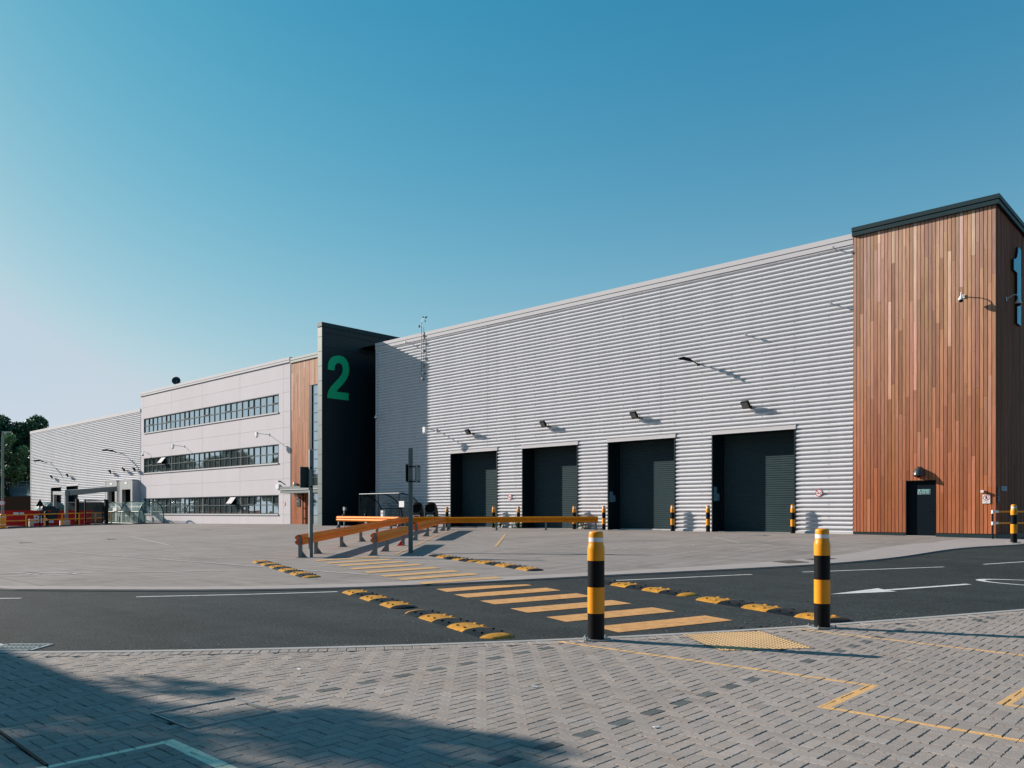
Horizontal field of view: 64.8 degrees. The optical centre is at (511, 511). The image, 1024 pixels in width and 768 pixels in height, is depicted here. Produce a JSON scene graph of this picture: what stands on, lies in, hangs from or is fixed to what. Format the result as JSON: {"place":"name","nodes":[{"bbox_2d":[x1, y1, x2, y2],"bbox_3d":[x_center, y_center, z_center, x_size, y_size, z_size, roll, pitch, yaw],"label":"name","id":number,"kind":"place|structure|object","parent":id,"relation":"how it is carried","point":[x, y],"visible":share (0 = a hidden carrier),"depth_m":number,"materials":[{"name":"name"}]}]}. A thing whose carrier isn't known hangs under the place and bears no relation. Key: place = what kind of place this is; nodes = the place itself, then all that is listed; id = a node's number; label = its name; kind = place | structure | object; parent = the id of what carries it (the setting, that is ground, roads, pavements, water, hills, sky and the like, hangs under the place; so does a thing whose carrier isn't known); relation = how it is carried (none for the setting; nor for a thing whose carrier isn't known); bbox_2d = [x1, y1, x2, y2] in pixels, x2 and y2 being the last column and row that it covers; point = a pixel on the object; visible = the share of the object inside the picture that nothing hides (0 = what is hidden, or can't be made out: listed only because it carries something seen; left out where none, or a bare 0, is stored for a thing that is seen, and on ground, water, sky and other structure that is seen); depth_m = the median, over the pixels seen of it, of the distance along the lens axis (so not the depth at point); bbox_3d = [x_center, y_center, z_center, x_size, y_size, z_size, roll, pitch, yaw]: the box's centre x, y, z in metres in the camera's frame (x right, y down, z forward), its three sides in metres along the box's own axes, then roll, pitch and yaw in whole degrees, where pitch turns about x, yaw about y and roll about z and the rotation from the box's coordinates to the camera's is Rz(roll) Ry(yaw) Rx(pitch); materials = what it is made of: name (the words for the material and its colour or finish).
{"place":"outdoors","nodes":[
{"label":"outdoors","id":0,"kind":"place"},
{"bbox_2d":[6,523,171,527],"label":"service area","id":1,"kind":"object","parent":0,"point":[58,525],"visible":0.06,"depth_m":76.45,"materials":[{"name":"concrete"}]},
{"bbox_2d":[0,431,11,527],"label":"lamp post","id":2,"kind":"object","parent":1,"relation":"on","point":[2,518],"visible":0.83,"depth_m":69.90,"materials":[{"name":"silver metal"}]},
{"bbox_2d":[0,496,30,510],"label":"timber fence","id":3,"kind":"object","parent":1,"relation":"on","point":[19,503],"visible":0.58,"depth_m":106.71,"materials":[{"name":"brown wood"}]},
{"bbox_2d":[4,481,29,496],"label":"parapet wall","id":4,"kind":"structure","parent":1,"relation":"on","point":[19,491],"depth_m":113.63,"materials":[{"name":"grey metal"}]},
{"bbox_2d":[0,510,93,525],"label":"skip","id":5,"kind":"object","parent":1,"relation":"on","point":[23,517],"visible":0.58,"depth_m":75.85,"materials":[{"name":"red paint"}]},
{"bbox_2d":[42,506,59,518],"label":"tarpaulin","id":6,"kind":"object","parent":5,"relation":"on","point":[53,509],"visible":0.73,"depth_m":76.62,"materials":[{"name":"fabric"}]},
{"bbox_2d":[34,502,63,510],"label":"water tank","id":7,"kind":"object","parent":1,"relation":"on","point":[60,506],"visible":0.3,"depth_m":84.97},
{"bbox_2d":[0,512,111,525],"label":"hand rail","id":8,"kind":"object","parent":1,"relation":"on","point":[62,519],"visible":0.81,"depth_m":71.33,"materials":[{"name":"metal"}]},
{"bbox_2d":[0,523,167,528],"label":"end kerb","id":9,"kind":"structure","parent":1,"relation":"on","point":[77,525],"depth_m":71.69,"materials":[{"name":"grey concrete"}]},
{"bbox_2d":[53,486,116,520],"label":"height barrier","id":10,"kind":"object","parent":1,"relation":"on","point":[65,493],"visible":0.67,"depth_m":79.20,"materials":[{"name":"grey metal"}]},
{"bbox_2d":[68,502,111,523],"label":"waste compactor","id":11,"kind":"object","parent":1,"relation":"on","point":[71,506],"visible":0.41,"depth_m":82.82,"materials":[{"name":"black metal"}]},
{"bbox_2d":[75,499,107,524],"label":"gate","id":12,"kind":"structure","parent":1,"relation":"on","point":[105,511],"depth_m":74.13,"materials":[{"name":"black metal"}]},
{"bbox_2d":[102,501,163,523],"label":"cycle shelter","id":13,"kind":"object","parent":1,"relation":"on","point":[122,511],"visible":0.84,"depth_m":79.68,"materials":[{"name":"teal"}]},
{"bbox_2d":[0,523,1023,589],"bbox_3d":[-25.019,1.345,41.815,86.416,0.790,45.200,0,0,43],"label":"yard","id":14,"kind":"structure","parent":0,"point":[225,545],"depth_m":26.63,"materials":[{"name":"concrete"}]},
{"bbox_2d":[0,414,29,481],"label":"tree","id":15,"kind":"object","parent":14,"relation":"on","point":[4,419],"visible":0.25,"depth_m":123.70,"materials":[{"name":"green plant"}]},
{"bbox_2d":[0,433,29,496],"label":"tree","id":16,"kind":"object","parent":14,"relation":"on","point":[14,474],"visible":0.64,"depth_m":114.38,"materials":[{"name":"green plant"}]},
{"bbox_2d":[4,414,48,485],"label":"tree","id":17,"kind":"object","parent":14,"relation":"on","point":[34,422],"visible":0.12,"depth_m":124.60,"materials":[{"name":"green plant"}]},
{"bbox_2d":[30,409,141,522],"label":"warehouse","id":18,"kind":"structure","parent":14,"relation":"on","point":[78,455],"depth_m":93.20,"materials":[{"name":"silver metal"}]},
{"bbox_2d":[51,486,66,502],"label":"roller door","id":19,"kind":"structure","parent":18,"relation":"in","point":[53,488],"depth_m":102.52,"materials":[{"name":"metal"}]},
{"bbox_2d":[66,484,78,501],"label":"roller door","id":20,"kind":"structure","parent":18,"relation":"in","point":[71,498],"depth_m":98.91,"materials":[{"name":"metal"}]},
{"bbox_2d":[253,560,285,568],"bbox_3d":[-6.849,1.480,22.747,0.450,0.118,3.064,0,0,-28],"label":"speed hump","id":21,"kind":"object","parent":14,"relation":"on","point":[269,564],"visible":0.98,"depth_m":22.52,"materials":[{"name":"yellow rubber"}]},
{"bbox_2d":[139,322,399,525],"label":"office block","id":22,"kind":"structure","parent":14,"relation":"on","point":[224,465],"depth_m":66.84,"materials":[{"name":"silver metal"}]},
{"bbox_2d":[204,497,208,513],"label":"window","id":23,"kind":"structure","parent":22,"relation":"in","point":[206,500],"depth_m":74.44,"materials":[{"name":"glass"}]},
{"bbox_2d":[209,497,213,513],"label":"window","id":24,"kind":"structure","parent":22,"relation":"in","point":[211,499],"depth_m":73.77,"materials":[{"name":"glass"}]},
{"bbox_2d":[214,497,219,513],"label":"window","id":25,"kind":"structure","parent":22,"relation":"in","point":[216,499],"depth_m":73.01,"materials":[{"name":"glass"}]},
{"bbox_2d":[214,451,219,467],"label":"window","id":26,"kind":"structure","parent":22,"relation":"in","point":[216,454],"depth_m":73.02,"materials":[{"name":"glass"}]},
{"bbox_2d":[214,406,219,421],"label":"window","id":27,"kind":"structure","parent":22,"relation":"in","point":[217,408],"depth_m":73.02,"materials":[{"name":"glass"}]},
{"bbox_2d":[220,497,224,513],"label":"window","id":28,"kind":"structure","parent":22,"relation":"in","point":[222,499],"depth_m":72.38,"materials":[{"name":"glass"}]},
{"bbox_2d":[225,497,230,513],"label":"window","id":29,"kind":"structure","parent":22,"relation":"in","point":[227,506],"depth_m":71.77,"materials":[{"name":"glass"}]},
{"bbox_2d":[225,450,230,466],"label":"window","id":30,"kind":"structure","parent":22,"relation":"in","point":[227,452],"depth_m":71.64,"materials":[{"name":"glass"}]},
{"bbox_2d":[225,404,230,419],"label":"window","id":31,"kind":"structure","parent":22,"relation":"in","point":[227,406],"depth_m":71.64,"materials":[{"name":"glass"}]},
{"bbox_2d":[226,497,235,513],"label":"window","id":32,"kind":"structure","parent":22,"relation":"in","point":[233,507],"depth_m":70.91,"materials":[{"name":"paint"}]},
{"bbox_2d":[231,449,235,465],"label":"window","id":33,"kind":"structure","parent":22,"relation":"in","point":[233,452],"depth_m":71.03,"materials":[{"name":"glass"}]},
{"bbox_2d":[236,497,241,513],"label":"window","id":34,"kind":"structure","parent":22,"relation":"in","point":[238,499],"depth_m":70.32,"materials":[{"name":"glass"}]},
{"bbox_2d":[236,449,241,465],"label":"window","id":35,"kind":"structure","parent":22,"relation":"in","point":[238,451],"depth_m":70.32,"materials":[{"name":"glass"}]},
{"bbox_2d":[236,402,241,417],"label":"window","id":36,"kind":"structure","parent":22,"relation":"in","point":[238,404],"depth_m":70.32,"materials":[{"name":"glass"}]},
{"bbox_2d":[242,496,247,513],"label":"window","id":37,"kind":"structure","parent":22,"relation":"in","point":[245,498],"depth_m":69.61,"materials":[{"name":"glass"}]},
{"bbox_2d":[242,448,247,465],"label":"window","id":38,"kind":"structure","parent":22,"relation":"in","point":[244,451],"depth_m":69.61,"materials":[{"name":"glass"}]},
{"bbox_2d":[242,400,247,417],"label":"window","id":39,"kind":"structure","parent":22,"relation":"in","point":[244,403],"depth_m":69.62,"materials":[{"name":"glass"}]},
{"bbox_2d":[248,496,253,513],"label":"window","id":40,"kind":"structure","parent":22,"relation":"in","point":[250,498],"depth_m":68.93,"materials":[{"name":"glass"}]},
{"bbox_2d":[248,448,253,464],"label":"window","id":41,"kind":"structure","parent":22,"relation":"in","point":[250,450],"depth_m":68.93,"materials":[{"name":"glass"}]},
{"bbox_2d":[248,399,253,416],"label":"window","id":42,"kind":"structure","parent":22,"relation":"in","point":[250,402],"depth_m":68.93,"materials":[{"name":"glass"}]},
{"bbox_2d":[254,496,259,513],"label":"window","id":43,"kind":"structure","parent":22,"relation":"in","point":[256,498],"depth_m":68.25,"materials":[{"name":"glass"}]},
{"bbox_2d":[254,447,259,464],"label":"window","id":44,"kind":"structure","parent":22,"relation":"in","point":[256,449],"depth_m":68.26,"materials":[{"name":"glass"}]},
{"bbox_2d":[254,398,259,415],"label":"window","id":45,"kind":"structure","parent":22,"relation":"in","point":[256,401],"depth_m":68.24,"materials":[{"name":"glass"}]},
{"bbox_2d":[260,496,265,513],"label":"window","id":46,"kind":"structure","parent":22,"relation":"in","point":[262,498],"depth_m":67.60,"materials":[{"name":"glass"}]},
{"bbox_2d":[260,446,265,463],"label":"window","id":47,"kind":"structure","parent":22,"relation":"in","point":[262,449],"depth_m":67.60,"materials":[{"name":"glass"}]},
{"bbox_2d":[260,397,265,414],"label":"window","id":48,"kind":"structure","parent":22,"relation":"in","point":[262,400],"depth_m":67.60,"materials":[{"name":"glass"}]},
{"bbox_2d":[266,496,271,513],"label":"window","id":49,"kind":"structure","parent":22,"relation":"in","point":[268,498],"depth_m":66.94,"materials":[{"name":"glass"}]},
{"bbox_2d":[266,446,271,463],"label":"window","id":50,"kind":"structure","parent":22,"relation":"in","point":[268,448],"depth_m":66.94,"materials":[{"name":"glass"}]},
{"bbox_2d":[266,396,271,413],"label":"window","id":51,"kind":"structure","parent":22,"relation":"in","point":[268,399],"depth_m":66.94,"materials":[{"name":"glass"}]},
{"bbox_2d":[272,496,277,513],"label":"window","id":52,"kind":"structure","parent":22,"relation":"in","point":[274,498],"depth_m":66.31,"materials":[{"name":"glass"}]},
{"bbox_2d":[272,445,277,462],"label":"window","id":53,"kind":"structure","parent":22,"relation":"in","point":[275,447],"depth_m":66.31,"materials":[{"name":"glass"}]},
{"bbox_2d":[272,395,277,412],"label":"window","id":54,"kind":"structure","parent":22,"relation":"in","point":[274,398],"depth_m":66.31,"materials":[{"name":"glass"}]},
{"bbox_2d":[309,384,317,523],"bbox_3d":[-13.661,-4.395,60.917,5.710,10.930,0.150,0,0,43],"label":"stair window","id":55,"kind":"structure","parent":22,"relation":"in","point":[313,389],"depth_m":62.47,"materials":[{"name":"glass"}]},
{"bbox_2d":[273,566,320,577],"bbox_3d":[-5.321,1.496,19.891,0.450,0.117,3.291,0,0,-28],"label":"speed hump","id":56,"kind":"object","parent":14,"relation":"on","point":[296,572],"visible":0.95,"depth_m":19.47,"materials":[{"name":"yellow rubber"}]},
{"bbox_2d":[300,449,312,556],"bbox_3d":[-6.508,-0.273,25.548,0.384,3.413,0.216,0,0,-22],"label":"sign pole","id":57,"kind":"object","parent":14,"relation":"on","point":[306,477],"visible":1,"depth_m":25.54,"materials":[{"name":"metal"}]},
{"bbox_2d":[295,517,407,557],"bbox_3d":[-6.277,0.860,35.294,0.384,1.163,19.977,0,0,2],"label":"guard rail","id":58,"kind":"object","parent":14,"relation":"on","point":[301,540],"visible":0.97,"depth_m":30.65,"materials":[{"name":"orange paint"}]},
{"bbox_2d":[335,516,399,527],"bbox_3d":[-8.738,0.631,48.411,0.360,0.737,6.931,0,0,-42],"label":"guard rail","id":59,"kind":"object","parent":14,"relation":"on","point":[366,519],"visible":0.74,"depth_m":48.80,"materials":[{"name":"orange paint"}]},
{"bbox_2d":[367,526,407,555],"bbox_3d":[-4.291,0.966,28.503,0.384,0.856,5.675,0,0,2],"label":"guard rail","id":60,"kind":"object","parent":14,"relation":"on","point":[384,535],"visible":0.96,"depth_m":27.57,"materials":[{"name":"orange paint"}]},
{"bbox_2d":[359,493,417,525],"bbox_3d":[-8.077,-0.144,53.889,4.270,2.202,2.115,0,0,43],"label":"smoking shelter","id":61,"kind":"object","parent":14,"relation":"on","point":[386,508],"visible":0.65,"depth_m":54.62,"materials":[{"name":"clear plastic"}]},
{"bbox_2d":[0,531,805,574],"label":"worn yard lines","id":62,"kind":"object","parent":14,"relation":"on","point":[261,566],"visible":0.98,"depth_m":25.46,"materials":[{"name":"white paint"}]},
{"bbox_2d":[315,556,500,583],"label":"yard crossing stripes","id":63,"kind":"object","parent":14,"relation":"on","point":[436,576],"visible":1,"depth_m":19.78,"materials":[{"name":"yellow paint"}]},
{"bbox_2d":[405,448,420,552],"bbox_3d":[-3.273,-0.383,26.665,0.496,3.473,0.174,0,0,-4],"label":"sign pole","id":64,"kind":"object","parent":14,"relation":"on","point":[409,466],"visible":1,"depth_m":26.67,"materials":[{"name":"grey metal"}]},
{"bbox_2d":[413,502,423,523],"bbox_3d":[-5.912,0.164,50.534,0.600,1.580,1.054,0,0,5],"label":"hooded bin","id":65,"kind":"object","parent":14,"relation":"on","point":[418,510],"visible":0.63,"depth_m":50.25,"materials":[{"name":"black plastic"}]},
{"bbox_2d":[407,516,450,528],"bbox_3d":[-4.659,0.623,45.320,2.530,0.750,0.360,0,0,5],"label":"guard rail","id":66,"kind":"object","parent":14,"relation":"on","point":[418,519],"visible":0.41,"depth_m":45.29,"materials":[{"name":"orange paint"}]},
{"bbox_2d":[413,517,446,539],"bbox_3d":[-3.879,0.736,38.570,0.384,0.921,9.386,0,0,3],"label":"guard rail","id":67,"kind":"object","parent":14,"relation":"on","point":[427,524],"visible":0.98,"depth_m":37.18,"materials":[{"name":"orange paint"}]},
{"bbox_2d":[425,502,437,526],"bbox_3d":[-5.046,0.161,50.668,0.600,1.580,1.404,0,0,5],"label":"hooded bin","id":68,"kind":"object","parent":14,"relation":"on","point":[431,509],"visible":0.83,"depth_m":50.24,"materials":[{"name":"black plastic"}]},
{"bbox_2d":[395,530,506,553],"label":"walkway lines","id":69,"kind":"object","parent":14,"relation":"on","point":[500,540],"visible":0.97,"depth_m":32.45,"materials":[{"name":"paint"}]},
{"bbox_2d":[429,554,479,561],"bbox_3d":[-1.738,1.378,23.948,0.450,0.133,3.236,0,0,-28],"label":"speed hump","id":70,"kind":"object","parent":14,"relation":"on","point":[456,558],"visible":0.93,"depth_m":23.67,"materials":[{"name":"yellow rubber"}]},
{"bbox_2d":[475,560,542,570],"bbox_3d":[-0.088,1.407,20.953,0.450,0.134,3.262,0,0,-27],"label":"speed hump","id":71,"kind":"object","parent":14,"relation":"on","point":[508,565],"visible":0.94,"depth_m":20.65,"materials":[{"name":"yellow rubber"}]},
{"bbox_2d":[445,516,597,530],"bbox_3d":[0.483,0.611,42.972,8.151,0.772,0.360,0,0,5],"label":"guard rail","id":72,"kind":"object","parent":14,"relation":"on","point":[510,519],"visible":0.96,"depth_m":42.91,"materials":[{"name":"orange paint"}]},
{"bbox_2d":[602,506,605,529],"bbox_3d":[4.907,0.315,43.123,0.204,1.290,0.204,0,0,-28],"label":"bollard","id":73,"kind":"object","parent":14,"relation":"on","point":[603,518],"visible":1,"depth_m":43.04,"materials":[{"name":"yellow metal"}]},
{"bbox_2d":[670,505,674,530],"bbox_3d":[8.006,0.315,40.244,0.204,1.290,0.204,0,0,22],"label":"bollard","id":74,"kind":"object","parent":14,"relation":"on","point":[672,518],"visible":0.98,"depth_m":40.17,"materials":[{"name":"yellow metal"}]},
{"bbox_2d":[375,193,1023,538],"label":"warehouse","id":75,"kind":"structure","parent":14,"relation":"on","point":[882,379],"depth_m":37.94,"materials":[{"name":"silver metal"}]},
{"bbox_2d":[418,316,426,379],"bbox_3d":[-5.888,-10.825,53.361,0.805,4.090,0.338,0,0,43],"label":"weather mast","id":76,"kind":"object","parent":75,"relation":"attached to","point":[421,378],"visible":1,"depth_m":53.45,"materials":[{"name":"metal"}]},
{"bbox_2d":[462,452,495,526],"bbox_3d":[-1.823,-1.370,50.975,4.130,4.780,0.060,0,0,43],"label":"roller door","id":77,"kind":"structure","parent":75,"relation":"in","point":[478,469],"depth_m":51.23,"materials":[{"name":"paint"}]},
{"bbox_2d":[534,446,576,527],"bbox_3d":[2.719,-1.370,46.754,4.130,4.780,0.060,0,0,43],"label":"roller door","id":78,"kind":"structure","parent":75,"relation":"in","point":[555,469],"depth_m":46.90,"materials":[{"name":"paint"}]},
{"bbox_2d":[620,440,673,529],"bbox_3d":[7.255,-1.370,42.528,4.130,4.780,0.075,0,0,43],"label":"roller door","id":79,"kind":"structure","parent":75,"relation":"in","point":[646,468],"depth_m":42.64,"materials":[{"name":"paint"}]},
{"bbox_2d":[724,431,793,531],"bbox_3d":[11.802,-1.370,38.313,4.130,4.780,0.060,0,0,43],"label":"roller door","id":80,"kind":"structure","parent":75,"relation":"in","point":[759,468],"depth_m":38.35,"materials":[{"name":"paint"}]},
{"bbox_2d":[912,467,925,476],"bbox_3d":[16.378,-1.620,32.550,0.480,0.420,0.354,0,0,43],"label":"wall lamp","id":81,"kind":"object","parent":75,"relation":"attached to","point":[918,471],"visible":1,"depth_m":32.46,"materials":[{"name":"black plastic"}]},
{"bbox_2d":[906,480,935,536],"bbox_3d":[16.576,-0.150,32.690,1.124,2.260,0.200,0,0,43],"label":"fire exit door","id":82,"kind":"structure","parent":75,"relation":"in","point":[920,508],"depth_m":32.76,"materials":[{"name":"black metal"}]},
{"bbox_2d":[706,505,709,531],"bbox_3d":[9.449,0.315,38.903,0.204,1.290,0.204,0,0,-18],"label":"bollard","id":83,"kind":"object","parent":14,"relation":"on","point":[707,518],"visible":1,"depth_m":38.81,"materials":[{"name":"yellow metal"}]},
{"bbox_2d":[790,505,794,532],"bbox_3d":[12.540,0.315,36.030,0.204,1.290,0.204,0,0,32],"label":"bollard","id":84,"kind":"object","parent":14,"relation":"on","point":[792,519],"visible":0.98,"depth_m":35.94,"materials":[{"name":"yellow metal"}]},
{"bbox_2d":[991,510,1023,538],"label":"hand rail","id":85,"kind":"object","parent":14,"relation":"on","point":[992,513],"visible":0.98,"depth_m":30.33,"materials":[{"name":"grey metal"}]},
{"bbox_2d":[0,611,1023,767],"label":"block paving","id":86,"kind":"structure","parent":0,"point":[943,692],"depth_m":6.41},
{"bbox_2d":[0,730,48,766],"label":"drain channel","id":87,"kind":"object","parent":86,"relation":"on","point":[24,749],"visible":1,"depth_m":5.14,"materials":[{"name":"black metal"}]},
{"bbox_2d":[151,698,275,728],"bbox_3d":[-2.254,1.527,6.101,0.644,0.035,0.682,0,0,43],"label":"inspection cover","id":88,"kind":"object","parent":86,"relation":"on","point":[204,714],"visible":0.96,"depth_m":6.09,"materials":[{"name":"metal"}]},
{"bbox_2d":[583,531,609,641],"bbox_3d":[1.000,0.871,9.596,0.300,1.290,0.300,0,0,3],"label":"bollard","id":89,"kind":"object","parent":86,"relation":"on","point":[596,587],"visible":1,"depth_m":9.51,"materials":[{"name":"metal"}]},
{"bbox_2d":[682,631,812,650],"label":"tactile paving","id":90,"kind":"structure","parent":86,"relation":"on","point":[744,640],"depth_m":9.44,"materials":[{"name":"beige concrete"}]},
{"bbox_2d":[805,528,838,628],"bbox_3d":[4.044,0.860,10.521,0.300,1.290,0.300,0,0,-9],"label":"bollard","id":91,"kind":"object","parent":86,"relation":"on","point":[822,545],"visible":1,"depth_m":10.44,"materials":[{"name":"metal"}]},
{"bbox_2d":[0,545,1023,650],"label":"road","id":92,"kind":"structure","parent":0,"point":[79,620],"depth_m":12.98,"materials":[{"name":"grey asphalt"}]},
{"bbox_2d":[0,643,53,650],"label":"road gully","id":93,"kind":"object","parent":92,"relation":"on","point":[21,646],"visible":0.98,"depth_m":9.25,"materials":[{"name":"metal"}]},
{"bbox_2d":[342,590,416,608],"bbox_3d":[-2.365,1.546,14.251,0.450,0.106,2.998,0,0,-28],"label":"speed hump","id":94,"kind":"object","parent":92,"relation":"on","point":[382,600],"visible":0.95,"depth_m":13.89,"materials":[{"name":"yellow rubber"}]},
{"bbox_2d":[405,610,513,638],"bbox_3d":[-0.808,1.549,11.221,0.450,0.102,3.036,0,0,-27],"label":"speed hump","id":95,"kind":"object","parent":92,"relation":"on","point":[475,629],"visible":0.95,"depth_m":10.81,"materials":[{"name":"yellow rubber"}]},
{"bbox_2d":[0,562,1014,598],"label":"lane lines","id":96,"kind":"object","parent":92,"relation":"on","point":[616,580],"visible":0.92,"depth_m":17.30,"materials":[{"name":"white paint"}]},
{"bbox_2d":[0,609,1023,653],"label":"kerb","id":97,"kind":"structure","parent":92,"relation":"on","point":[384,646],"depth_m":9.36,"materials":[{"name":"grey concrete"}]},
{"bbox_2d":[0,544,1023,591],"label":"yard kerb","id":98,"kind":"structure","parent":92,"relation":"on","point":[477,582],"depth_m":16.93,"materials":[{"name":"grey concrete"}]},
{"bbox_2d":[438,584,729,631],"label":"road crossing stripes","id":99,"kind":"object","parent":92,"relation":"on","point":[635,626],"visible":0.94,"depth_m":12.68,"materials":[{"name":"yellow paint"}]},
{"bbox_2d":[605,580,697,596],"bbox_3d":[2.601,1.491,15.724,0.450,0.127,2.882,0,0,-26],"label":"speed hump","id":100,"kind":"object","parent":92,"relation":"on","point":[651,588],"visible":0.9,"depth_m":15.43,"materials":[{"name":"yellow rubber"}]},
{"bbox_2d":[696,596,851,622],"bbox_3d":[3.998,1.518,12.563,0.450,0.122,3.084,0,0,-24],"label":"speed hump","id":101,"kind":"object","parent":92,"relation":"on","point":[803,614],"visible":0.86,"depth_m":12.42,"materials":[{"name":"yellow rubber"}]},
{"bbox_2d":[835,584,969,593],"bbox_3d":[7.283,1.439,15.152,3.458,0.067,0.532,0,0,-26],"label":"road arrow","id":102,"kind":"object","parent":92,"relation":"on","point":[873,590],"visible":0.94,"depth_m":15.01,"materials":[{"name":"white paint"}]},
{"bbox_2d":[0,538,1023,588],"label":"concrete apron","id":103,"kind":"object","parent":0,"point":[895,551],"visible":0.95,"depth_m":19.53,"materials":[{"name":"grey concrete"}]},
{"bbox_2d":[1007,504,1020,542],"bbox_3d":[16.939,0.392,27.233,0.300,1.290,0.300,0,0,3],"label":"bollard","id":104,"kind":"object","parent":103,"relation":"on","point":[1013,524],"visible":1,"depth_m":27.16,"materials":[{"name":"metal"}]},
{"bbox_2d":[0,0,1023,427],"label":"sky","id":105,"kind":"structure","parent":0,"point":[189,189],"materials":[{"name":"blue"}]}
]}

